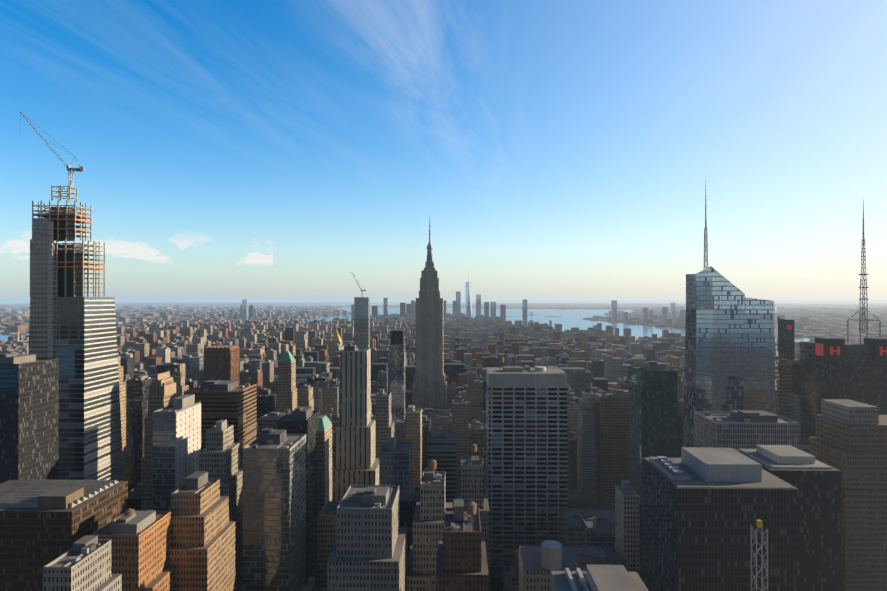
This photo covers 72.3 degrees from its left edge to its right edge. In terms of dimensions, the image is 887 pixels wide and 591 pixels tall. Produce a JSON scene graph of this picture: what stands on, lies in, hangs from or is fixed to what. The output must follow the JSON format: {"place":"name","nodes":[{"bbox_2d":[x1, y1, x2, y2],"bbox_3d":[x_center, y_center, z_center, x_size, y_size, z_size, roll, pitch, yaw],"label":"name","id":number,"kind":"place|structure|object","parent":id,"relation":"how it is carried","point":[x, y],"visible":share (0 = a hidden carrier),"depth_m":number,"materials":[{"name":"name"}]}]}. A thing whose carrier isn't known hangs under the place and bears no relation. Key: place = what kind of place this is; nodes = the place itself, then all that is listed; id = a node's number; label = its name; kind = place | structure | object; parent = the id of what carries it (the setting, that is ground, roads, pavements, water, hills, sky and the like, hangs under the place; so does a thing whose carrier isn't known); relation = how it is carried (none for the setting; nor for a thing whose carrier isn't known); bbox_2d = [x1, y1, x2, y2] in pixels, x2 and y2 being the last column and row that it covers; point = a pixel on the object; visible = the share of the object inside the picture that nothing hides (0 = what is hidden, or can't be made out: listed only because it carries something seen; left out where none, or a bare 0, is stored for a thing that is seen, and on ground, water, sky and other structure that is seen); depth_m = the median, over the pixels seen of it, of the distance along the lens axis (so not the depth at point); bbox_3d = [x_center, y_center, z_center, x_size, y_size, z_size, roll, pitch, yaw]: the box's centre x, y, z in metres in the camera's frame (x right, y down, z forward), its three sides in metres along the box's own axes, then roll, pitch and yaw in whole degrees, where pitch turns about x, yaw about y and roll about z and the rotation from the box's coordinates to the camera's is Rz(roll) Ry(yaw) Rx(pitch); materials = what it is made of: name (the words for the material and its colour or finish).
{"place":"outdoors","nodes":[
{"label":"outdoors","id":0,"kind":"place"},
{"bbox_2d":[0,300,886,341],"bbox_3d":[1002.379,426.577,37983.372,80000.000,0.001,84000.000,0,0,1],"label":"water","id":1,"kind":"structure","parent":0,"point":[567,319],"depth_m":11871.41,"materials":[{"name":"blue liquid"}]},
{"bbox_2d":[0,300,886,513],"bbox_3d":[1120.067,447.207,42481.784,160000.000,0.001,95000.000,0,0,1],"label":"ground","id":2,"kind":"structure","parent":0,"point":[572,495],"depth_m":19053.99,"materials":[{"name":"grey"}]},
{"bbox_2d":[0,218,886,590],"bbox_3d":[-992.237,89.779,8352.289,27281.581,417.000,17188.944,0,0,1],"label":"city buildings","id":3,"kind":"structure","parent":2,"relation":"on","point":[214,466],"depth_m":510.42,"materials":[{"name":"grey concrete"}]},
{"bbox_2d":[787,325,886,355],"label":"signs","id":4,"kind":"object","parent":3,"relation":"on","point":[819,349],"visible":1,"depth_m":552.15,"materials":[{"name":"red"}]},
{"bbox_2d":[0,302,886,307],"bbox_3d":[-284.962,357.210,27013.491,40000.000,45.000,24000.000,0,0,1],"label":"distant hills","id":5,"kind":"structure","parent":2,"relation":"on","point":[336,304],"depth_m":21661.26,"materials":[{"name":"grey"}]},
{"bbox_2d":[17,111,880,590],"bbox_3d":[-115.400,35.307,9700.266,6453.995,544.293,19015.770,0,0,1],"label":"steel structures","id":6,"kind":"object","parent":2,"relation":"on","point":[69,259],"visible":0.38,"depth_m":549.74,"materials":[{"name":"grey metal"}]},
{"bbox_2d":[370,315,603,508],"bbox_3d":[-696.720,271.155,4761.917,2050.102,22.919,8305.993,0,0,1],"label":"tree","id":7,"kind":"object","parent":2,"relation":"on","point":[584,504],"visible":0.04,"depth_m":706.86,"materials":[{"name":"green plant"}]},
{"bbox_2d":[0,0,886,299],"label":"sky","id":8,"kind":"structure","parent":0,"point":[226,149],"materials":[{"name":"blue"}]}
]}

